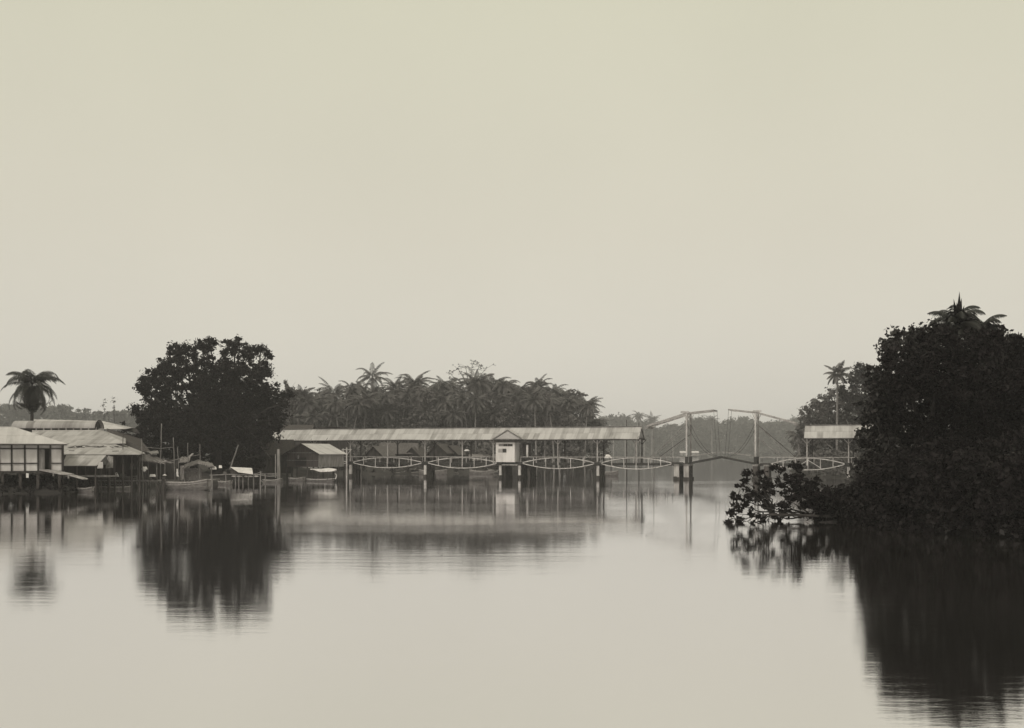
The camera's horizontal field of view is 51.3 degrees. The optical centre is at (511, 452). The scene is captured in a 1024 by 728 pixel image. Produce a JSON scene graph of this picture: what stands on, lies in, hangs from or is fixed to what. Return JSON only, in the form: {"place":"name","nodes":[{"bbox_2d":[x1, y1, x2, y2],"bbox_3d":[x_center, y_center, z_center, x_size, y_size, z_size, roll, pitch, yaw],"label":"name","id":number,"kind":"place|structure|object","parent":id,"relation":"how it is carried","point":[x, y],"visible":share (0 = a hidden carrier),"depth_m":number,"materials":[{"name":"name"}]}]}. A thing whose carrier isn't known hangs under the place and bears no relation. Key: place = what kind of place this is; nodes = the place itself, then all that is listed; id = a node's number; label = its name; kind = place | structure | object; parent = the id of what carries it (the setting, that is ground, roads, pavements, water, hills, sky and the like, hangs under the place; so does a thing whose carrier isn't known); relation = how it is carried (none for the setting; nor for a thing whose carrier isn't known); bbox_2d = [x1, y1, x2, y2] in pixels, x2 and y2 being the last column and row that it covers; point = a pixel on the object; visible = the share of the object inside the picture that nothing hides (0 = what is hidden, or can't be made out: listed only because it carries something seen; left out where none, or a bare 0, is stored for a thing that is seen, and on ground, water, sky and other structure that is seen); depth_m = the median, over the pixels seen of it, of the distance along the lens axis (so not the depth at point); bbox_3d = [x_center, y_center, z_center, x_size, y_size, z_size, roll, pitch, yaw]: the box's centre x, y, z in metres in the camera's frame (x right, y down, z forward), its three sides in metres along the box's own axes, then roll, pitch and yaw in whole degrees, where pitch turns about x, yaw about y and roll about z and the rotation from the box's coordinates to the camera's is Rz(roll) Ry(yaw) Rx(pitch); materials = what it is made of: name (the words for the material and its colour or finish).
{"place":"outdoors","nodes":[
{"label":"outdoors","id":0,"kind":"place"},
{"bbox_2d":[0,457,1023,727],"bbox_3d":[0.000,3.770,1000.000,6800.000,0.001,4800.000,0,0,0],"label":"river","id":1,"kind":"structure","parent":0,"point":[574,599],"depth_m":25.58,"materials":[{"name":"liquid"}]},
{"bbox_2d":[98,480,165,487],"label":"landing stage","id":2,"kind":"object","parent":1,"relation":"in","point":[129,481],"visible":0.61,"depth_m":110.85,"materials":[{"name":"grey wood"}]},
{"bbox_2d":[127,450,176,484],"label":"thatched shelter","id":3,"kind":"object","parent":1,"relation":"on","point":[151,462],"visible":0.84,"depth_m":116.95,"materials":[{"name":"grey wood"}]},
{"bbox_2d":[165,479,211,489],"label":"river boat","id":4,"kind":"object","parent":1,"relation":"on","point":[204,484],"visible":0.95,"depth_m":106.31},
{"bbox_2d":[180,459,219,488],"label":"thatched shelter","id":5,"kind":"object","parent":1,"relation":"on","point":[186,473],"visible":0.97,"depth_m":110.96,"materials":[{"name":"grey wood"}]},
{"bbox_2d":[306,468,336,481],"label":"boat","id":6,"kind":"object","parent":1,"relation":"on","point":[327,470],"visible":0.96,"depth_m":137.07,"materials":[{"name":"white paint"}]},
{"bbox_2d":[272,426,684,478],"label":"covered bridge","id":7,"kind":"structure","parent":1,"relation":"in","point":[526,469],"depth_m":156.15,"materials":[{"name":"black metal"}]},
{"bbox_2d":[496,442,530,461],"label":"guard house","id":8,"kind":"structure","parent":7,"relation":"on","point":[507,451],"depth_m":153.68,"materials":[{"name":"white wood"}]},
{"bbox_2d":[645,409,798,480],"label":"drawbridge","id":9,"kind":"object","parent":1,"relation":"in","point":[688,471],"visible":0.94,"depth_m":145.78,"materials":[{"name":"grey wood"}]},
{"bbox_2d":[729,468,779,519],"bbox_3d":[13.148,2.600,57.861,2.385,3.468,3.468,0,0,33],"label":"overhanging bush","id":10,"kind":"object","parent":1,"relation":"on","point":[748,496],"visible":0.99,"depth_m":57.74,"materials":[{"name":"black plant"}]},
{"bbox_2d":[732,513,836,521],"bbox_3d":[15.108,3.611,57.242,7.072,0.664,0.635,0,0,-9],"label":"fallen branch","id":11,"kind":"object","parent":1,"relation":"in","point":[807,515],"visible":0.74,"depth_m":57.35,"materials":[{"name":"brown wood"}]},
{"bbox_2d":[759,424,905,479],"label":"covered bridge","id":12,"kind":"structure","parent":1,"relation":"in","point":[830,432],"depth_m":140.26,"materials":[{"name":"black metal"}]},
{"bbox_2d":[0,450,1023,537],"bbox_3d":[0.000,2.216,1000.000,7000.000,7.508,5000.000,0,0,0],"label":"ground","id":13,"kind":"structure","parent":0,"point":[206,472],"depth_m":152.81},
{"bbox_2d":[1,369,65,420],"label":"coconut palm","id":14,"kind":"object","parent":13,"relation":"on","point":[33,395],"visible":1,"depth_m":127.37,"materials":[{"name":"black plant"}]},
{"bbox_2d":[0,427,67,489],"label":"panelled house","id":15,"kind":"structure","parent":13,"relation":"on","point":[23,452],"depth_m":99.01,"materials":[{"name":"white wood"}]},
{"bbox_2d":[0,473,99,493],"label":"bank grass","id":16,"kind":"structure","parent":13,"relation":"on","point":[49,478],"depth_m":100.85,"materials":[{"name":"black plant"}]},
{"bbox_2d":[11,420,144,489],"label":"market hall","id":17,"kind":"structure","parent":13,"relation":"on","point":[85,437],"depth_m":114.08,"materials":[{"name":"metal"}]},
{"bbox_2d":[34,419,131,455],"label":"long shed","id":18,"kind":"structure","parent":13,"relation":"on","point":[108,425],"depth_m":137.14,"materials":[{"name":"metal"}]},
{"bbox_2d":[62,455,116,490],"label":"front shed","id":19,"kind":"structure","parent":13,"relation":"on","point":[85,466],"depth_m":104.68,"materials":[{"name":"metal"}]},
{"bbox_2d":[0,402,208,454],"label":"wood","id":20,"kind":"object","parent":13,"relation":"on","point":[11,415],"visible":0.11,"depth_m":641.21,"materials":[{"name":"grey plant"}]},
{"bbox_2d":[107,428,150,473],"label":"dark hut","id":21,"kind":"object","parent":13,"relation":"on","point":[133,442],"visible":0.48,"depth_m":128.50,"materials":[{"name":"grey wood"}]},
{"bbox_2d":[168,446,201,469],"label":"shrub","id":22,"kind":"object","parent":13,"relation":"on","point":[183,452],"visible":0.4,"depth_m":137.50,"materials":[{"name":"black plant"}]},
{"bbox_2d":[127,334,296,473],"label":"broadleaf tree","id":23,"kind":"object","parent":13,"relation":"on","point":[215,417],"visible":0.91,"depth_m":139.44,"materials":[{"name":"black plant"}]},
{"bbox_2d":[233,446,271,476],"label":"waterside hut","id":24,"kind":"object","parent":13,"relation":"on","point":[267,456],"visible":0.28,"depth_m":147.33,"materials":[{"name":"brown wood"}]},
{"bbox_2d":[259,439,294,477],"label":"waterside hut","id":25,"kind":"object","parent":13,"relation":"on","point":[284,446],"visible":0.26,"depth_m":150.45,"materials":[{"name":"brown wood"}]},
{"bbox_2d":[279,380,305,424],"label":"slender tree","id":26,"kind":"object","parent":13,"relation":"on","point":[290,408],"visible":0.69,"depth_m":199.69,"materials":[{"name":"grey plant"}]},
{"bbox_2d":[278,386,316,427],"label":"grove tree","id":27,"kind":"object","parent":13,"relation":"on","point":[287,421],"visible":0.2,"depth_m":253.64,"materials":[{"name":"grey plant"}]},
{"bbox_2d":[281,425,314,467],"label":"bank house","id":28,"kind":"structure","parent":13,"relation":"on","point":[289,427],"depth_m":185.05,"materials":[{"name":"grey wood"}]},
{"bbox_2d":[293,389,322,422],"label":"coconut palm","id":29,"kind":"object","parent":13,"relation":"on","point":[310,405],"visible":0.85,"depth_m":251.81,"materials":[{"name":"grey plant"}]},
{"bbox_2d":[300,408,327,443],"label":"coconut palm","id":30,"kind":"object","parent":13,"relation":"on","point":[312,417],"visible":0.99,"depth_m":243.25,"materials":[{"name":"grey plant"}]},
{"bbox_2d":[283,443,345,479],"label":"boathouse","id":31,"kind":"object","parent":13,"relation":"on","point":[313,455],"visible":0.83,"depth_m":145.95,"materials":[{"name":"wood"}]},
{"bbox_2d":[310,390,331,425],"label":"coconut palm","id":32,"kind":"object","parent":13,"relation":"on","point":[320,404],"visible":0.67,"depth_m":258.65,"materials":[{"name":"grey plant"}]},
{"bbox_2d":[315,376,347,398],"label":"coconut palm","id":33,"kind":"object","parent":13,"relation":"on","point":[329,389],"visible":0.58,"depth_m":280.37,"materials":[{"name":"grey plant"}]},
{"bbox_2d":[315,426,348,465],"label":"bank house","id":34,"kind":"structure","parent":13,"relation":"on","point":[340,445],"depth_m":190.70,"materials":[{"name":"grey wood"}]},
{"bbox_2d":[322,400,347,426],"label":"coconut palm","id":35,"kind":"object","parent":13,"relation":"on","point":[335,408],"visible":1,"depth_m":244.03,"materials":[{"name":"grey plant"}]},
{"bbox_2d":[338,380,364,426],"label":"coconut palm","id":36,"kind":"object","parent":13,"relation":"on","point":[352,390],"visible":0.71,"depth_m":250.72,"materials":[{"name":"grey plant"}]},
{"bbox_2d":[345,397,375,444],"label":"coconut palm","id":37,"kind":"object","parent":13,"relation":"on","point":[357,405],"visible":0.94,"depth_m":244.80,"materials":[{"name":"grey plant"}]},
{"bbox_2d":[348,385,382,451],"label":"coconut palm","id":38,"kind":"object","parent":13,"relation":"on","point":[369,396],"visible":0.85,"depth_m":245.94,"materials":[{"name":"grey plant"}]},
{"bbox_2d":[342,400,393,448],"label":"grove tree","id":39,"kind":"object","parent":13,"relation":"on","point":[370,419],"visible":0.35,"depth_m":250.83,"materials":[{"name":"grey plant"}]},
{"bbox_2d":[356,362,392,421],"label":"coconut palm","id":40,"kind":"object","parent":13,"relation":"on","point":[371,373],"visible":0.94,"depth_m":254.16,"materials":[{"name":"grey plant"}]},
{"bbox_2d":[363,446,395,465],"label":"thatched hut","id":41,"kind":"object","parent":13,"relation":"on","point":[377,451],"visible":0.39,"depth_m":194.47,"materials":[{"name":"grey wood"}]},
{"bbox_2d":[374,393,399,427],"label":"coconut palm","id":42,"kind":"object","parent":13,"relation":"on","point":[384,400],"visible":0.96,"depth_m":249.05,"materials":[{"name":"grey plant"}]},
{"bbox_2d":[375,404,401,441],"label":"coconut palm","id":43,"kind":"object","parent":13,"relation":"on","point":[386,413],"visible":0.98,"depth_m":249.75,"materials":[{"name":"grey plant"}]},
{"bbox_2d":[379,377,409,441],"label":"coconut palm","id":44,"kind":"object","parent":13,"relation":"on","point":[395,385],"visible":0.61,"depth_m":259.77,"materials":[{"name":"grey plant"}]},
{"bbox_2d":[294,459,498,472],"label":"bank scrub","id":45,"kind":"object","parent":13,"relation":"on","point":[393,470],"visible":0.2,"depth_m":191.14,"materials":[{"name":"black plant"}]},
{"bbox_2d":[379,443,418,461],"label":"thatched hut","id":46,"kind":"object","parent":13,"relation":"on","point":[403,448],"visible":0.29,"depth_m":199.08,"materials":[{"name":"grey wood"}]},
{"bbox_2d":[385,397,426,444],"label":"grove tree","id":47,"kind":"object","parent":13,"relation":"on","point":[401,418],"visible":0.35,"depth_m":250.87,"materials":[{"name":"grey plant"}]},
{"bbox_2d":[393,380,424,416],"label":"coconut palm","id":48,"kind":"object","parent":13,"relation":"on","point":[404,392],"visible":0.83,"depth_m":251.27,"materials":[{"name":"grey plant"}]},
{"bbox_2d":[396,370,432,387],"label":"coconut palm","id":49,"kind":"object","parent":13,"relation":"on","point":[422,381],"visible":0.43,"depth_m":268.80,"materials":[{"name":"grey plant"}]},
{"bbox_2d":[406,447,429,465],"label":"thatched hut","id":50,"kind":"object","parent":13,"relation":"on","point":[414,451],"visible":0.38,"depth_m":198.30,"materials":[{"name":"grey wood"}]},
{"bbox_2d":[400,387,442,448],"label":"grove tree","id":51,"kind":"object","parent":13,"relation":"on","point":[425,398],"visible":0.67,"depth_m":247.29,"materials":[{"name":"grey plant"}]},
{"bbox_2d":[414,403,438,448],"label":"coconut palm","id":52,"kind":"object","parent":13,"relation":"on","point":[425,409],"visible":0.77,"depth_m":247.19,"materials":[{"name":"grey plant"}]},
{"bbox_2d":[429,389,449,427],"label":"coconut palm","id":53,"kind":"object","parent":13,"relation":"on","point":[438,397],"visible":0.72,"depth_m":251.40,"materials":[{"name":"grey plant"}]},
{"bbox_2d":[426,444,454,461],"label":"thatched hut","id":54,"kind":"object","parent":13,"relation":"on","point":[442,450],"visible":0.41,"depth_m":200.23,"materials":[{"name":"grey wood"}]},
{"bbox_2d":[430,381,454,395],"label":"coconut palm","id":55,"kind":"object","parent":13,"relation":"on","point":[443,387],"visible":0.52,"depth_m":264.64,"materials":[{"name":"plant"}]},
{"bbox_2d":[427,387,460,442],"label":"grove tree","id":56,"kind":"object","parent":13,"relation":"on","point":[441,424],"visible":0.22,"depth_m":261.73,"materials":[{"name":"grey plant"}]},
{"bbox_2d":[429,391,459,444],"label":"coconut palm","id":57,"kind":"object","parent":13,"relation":"on","point":[449,401],"visible":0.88,"depth_m":249.29,"materials":[{"name":"grey plant"}]},
{"bbox_2d":[438,405,469,446],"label":"coconut palm","id":58,"kind":"object","parent":13,"relation":"on","point":[452,414],"visible":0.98,"depth_m":245.80,"materials":[{"name":"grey plant"}]},
{"bbox_2d":[447,445,465,465],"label":"thatched hut","id":59,"kind":"object","parent":13,"relation":"on","point":[456,450],"visible":0.31,"depth_m":203.68,"materials":[{"name":"grey wood"}]},
{"bbox_2d":[316,427,604,467],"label":"undergrowth","id":60,"kind":"object","parent":13,"relation":"on","point":[484,448],"visible":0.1,"depth_m":244.39,"materials":[{"name":"black plant"}]},
{"bbox_2d":[447,380,473,441],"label":"coconut palm","id":61,"kind":"object","parent":13,"relation":"on","point":[461,390],"visible":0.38,"depth_m":260.02,"materials":[{"name":"grey plant"}]},
{"bbox_2d":[452,392,470,441],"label":"coconut palm","id":62,"kind":"object","parent":13,"relation":"on","point":[460,397],"visible":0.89,"depth_m":248.90,"materials":[{"name":"grey plant"}]},
{"bbox_2d":[448,407,478,449],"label":"grove tree","id":63,"kind":"object","parent":13,"relation":"on","point":[467,420],"visible":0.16,"depth_m":266.20,"materials":[{"name":"grey plant"}]},
{"bbox_2d":[446,360,493,447],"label":"umbrella tree","id":64,"kind":"object","parent":13,"relation":"on","point":[470,415],"visible":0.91,"depth_m":261.92,"materials":[{"name":"grey plant"}]},
{"bbox_2d":[459,387,488,453],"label":"coconut palm","id":65,"kind":"object","parent":13,"relation":"on","point":[474,400],"visible":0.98,"depth_m":247.93,"materials":[{"name":"grey plant"}]},
{"bbox_2d":[457,366,497,448],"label":"coconut palm","id":66,"kind":"object","parent":13,"relation":"on","point":[482,383],"visible":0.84,"depth_m":259.21,"materials":[{"name":"grey plant"}]},
{"bbox_2d":[472,398,503,448],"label":"grove tree","id":67,"kind":"object","parent":13,"relation":"on","point":[478,415],"visible":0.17,"depth_m":255.66,"materials":[{"name":"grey plant"}]},
{"bbox_2d":[478,404,503,450],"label":"coconut palm","id":68,"kind":"object","parent":13,"relation":"on","point":[495,411],"visible":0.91,"depth_m":251.02,"materials":[{"name":"grey plant"}]},
{"bbox_2d":[476,388,528,442],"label":"grove tree","id":69,"kind":"object","parent":13,"relation":"on","point":[504,416],"visible":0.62,"depth_m":251.02,"materials":[{"name":"grey plant"}]},
{"bbox_2d":[488,380,520,401],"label":"coconut palm","id":70,"kind":"object","parent":13,"relation":"on","point":[505,386],"visible":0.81,"depth_m":259.39,"materials":[{"name":"plant"}]},
{"bbox_2d":[499,389,529,421],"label":"coconut palm","id":71,"kind":"object","parent":13,"relation":"on","point":[514,403],"visible":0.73,"depth_m":251.98,"materials":[{"name":"grey plant"}]},
{"bbox_2d":[514,380,543,457],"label":"coconut palm","id":72,"kind":"object","parent":13,"relation":"on","point":[530,392],"visible":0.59,"depth_m":252.20,"materials":[{"name":"grey plant"}]},
{"bbox_2d":[519,388,546,468],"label":"coconut palm","id":73,"kind":"object","parent":13,"relation":"on","point":[534,401],"visible":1,"depth_m":243.88,"materials":[{"name":"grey plant"}]},
{"bbox_2d":[516,392,562,461],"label":"grove tree","id":74,"kind":"object","parent":13,"relation":"on","point":[544,422],"visible":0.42,"depth_m":250.24,"materials":[{"name":"grey plant"}]},
{"bbox_2d":[525,397,557,461],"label":"grove tree","id":75,"kind":"object","parent":13,"relation":"on","point":[537,420],"visible":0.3,"depth_m":251.64,"materials":[{"name":"grey plant"}]},
{"bbox_2d":[537,397,561,466],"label":"coconut palm","id":76,"kind":"object","parent":13,"relation":"on","point":[550,405],"visible":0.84,"depth_m":248.38,"materials":[{"name":"grey plant"}]},
{"bbox_2d":[557,395,578,466],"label":"coconut palm","id":77,"kind":"object","parent":13,"relation":"on","point":[569,403],"visible":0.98,"depth_m":252.48,"materials":[{"name":"grey plant"}]},
{"bbox_2d":[554,411,585,467],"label":"grove tree","id":78,"kind":"object","parent":13,"relation":"on","point":[571,446],"visible":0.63,"depth_m":250.18,"materials":[{"name":"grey plant"}]},
{"bbox_2d":[562,389,589,459],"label":"coconut palm","id":79,"kind":"object","parent":13,"relation":"on","point":[566,395],"visible":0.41,"depth_m":261.31,"materials":[{"name":"grey plant"}]},
{"bbox_2d":[571,389,603,467],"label":"coconut palm","id":80,"kind":"object","parent":13,"relation":"on","point":[590,406],"visible":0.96,"depth_m":254.31,"materials":[{"name":"grey plant"}]},
{"bbox_2d":[579,440,614,460],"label":"grove tree","id":81,"kind":"object","parent":13,"relation":"on","point":[606,445],"visible":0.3,"depth_m":270.14,"materials":[{"name":"grey plant"}]},
{"bbox_2d":[586,403,926,456],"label":"wood","id":82,"kind":"object","parent":13,"relation":"on","point":[738,431],"visible":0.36,"depth_m":924.78,"materials":[{"name":"grey plant"}]},
{"bbox_2d":[723,492,822,522],"bbox_3d":[14.171,3.214,58.597,6.573,2.256,3.268,0,0,-19],"label":"overhanging bush","id":83,"kind":"object","parent":13,"relation":"on","point":[785,505],"visible":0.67,"depth_m":57.93,"materials":[{"name":"black plant"}]},
{"bbox_2d":[785,429,804,456],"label":"coconut palm","id":84,"kind":"object","parent":13,"relation":"on","point":[796,437],"visible":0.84,"depth_m":195.95,"materials":[{"name":"grey plant"}]},
{"bbox_2d":[769,460,826,520],"bbox_3d":[15.829,2.378,58.391,3.386,3.864,2.523,0,0,0],"label":"overhanging bush","id":85,"kind":"object","parent":13,"relation":"on","point":[795,480],"visible":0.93,"depth_m":58.15,"materials":[{"name":"black plant"}]},
{"bbox_2d":[786,401,829,456],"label":"broadleaf tree","id":86,"kind":"object","parent":13,"relation":"on","point":[809,419],"visible":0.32,"depth_m":202.75,"materials":[{"name":"grey plant"}]},
{"bbox_2d":[795,483,850,522],"bbox_3d":[17.608,2.872,58.295,4.274,2.542,3.918,0,0,0],"label":"overhanging bush","id":87,"kind":"object","parent":13,"relation":"on","point":[815,504],"visible":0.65,"depth_m":57.64,"materials":[{"name":"black plant"}]},
{"bbox_2d":[788,447,860,476],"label":"undergrowth","id":88,"kind":"object","parent":13,"relation":"on","point":[839,471],"visible":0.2,"depth_m":169.68,"materials":[{"name":"grey plant"}]},
{"bbox_2d":[811,385,856,452],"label":"broadleaf tree","id":89,"kind":"object","parent":13,"relation":"on","point":[823,411],"visible":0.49,"depth_m":195.56,"materials":[{"name":"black plant"}]},
{"bbox_2d":[823,360,851,451],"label":"coconut palm","id":90,"kind":"object","parent":13,"relation":"on","point":[839,370],"visible":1,"depth_m":185.87,"materials":[{"name":"grey plant"}]},
{"bbox_2d":[838,362,873,454],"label":"broadleaf tree","id":91,"kind":"object","parent":13,"relation":"on","point":[852,395],"visible":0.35,"depth_m":187.50,"materials":[{"name":"black plant"}]},
{"bbox_2d":[845,430,908,503],"bbox_3d":[20.265,1.599,57.494,7.989,5.636,3.913,0,0,-45],"label":"bank tree","id":92,"kind":"object","parent":13,"relation":"on","point":[884,443],"visible":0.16,"depth_m":56.36,"materials":[{"name":"black plant"}]},
{"bbox_2d":[852,322,926,456],"bbox_3d":[21.479,-2.171,60.982,5.832,10.721,4.811,0,0,-28],"label":"tree","id":93,"kind":"object","parent":13,"relation":"on","point":[877,412],"visible":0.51,"depth_m":60.06,"materials":[{"name":"black plant"}]},
{"bbox_2d":[825,445,1023,539],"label":"bank creepers","id":94,"kind":"object","parent":13,"relation":"on","point":[869,506],"visible":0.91,"depth_m":49.61,"materials":[{"name":"black plant"}]},
{"bbox_2d":[831,417,1023,535],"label":"undergrowth","id":95,"kind":"object","parent":13,"relation":"on","point":[1004,530],"visible":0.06,"depth_m":50.50,"materials":[{"name":"black plant"}]},
{"bbox_2d":[872,317,985,456],"bbox_3d":[22.540,-2.326,57.839,6.618,10.481,6.201,0,0,0],"label":"tree","id":96,"kind":"object","parent":13,"relation":"on","point":[927,382],"visible":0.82,"depth_m":56.57,"materials":[{"name":"black plant"}]},
{"bbox_2d":[884,324,1023,427],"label":"tree","id":97,"kind":"object","parent":13,"relation":"on","point":[1015,335],"visible":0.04,"depth_m":60.92,"materials":[{"name":"black plant"}]},
{"bbox_2d":[927,305,985,436],"bbox_3d":[25.913,-3.747,62.100,3.183,9.614,3.562,0,0,-17],"label":"coconut palm","id":98,"kind":"object","parent":13,"relation":"on","point":[948,318],"visible":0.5,"depth_m":61.53,"materials":[{"name":"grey plant"}]},
{"bbox_2d":[937,323,1023,455],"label":"tree","id":99,"kind":"object","parent":13,"relation":"on","point":[997,391],"visible":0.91,"depth_m":55.45,"materials":[{"name":"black plant"}]},
{"bbox_2d":[965,314,1008,365],"bbox_3d":[27.529,-3.570,62.511,2.803,9.390,2.486,0,0,-6],"label":"coconut palm","id":100,"kind":"object","parent":13,"relation":"on","point":[993,319],"visible":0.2,"depth_m":62.09,"materials":[{"name":"grey plant"}]},
{"bbox_2d":[0,0,1023,452],"label":"sky","id":101,"kind":"structure","parent":0,"point":[666,208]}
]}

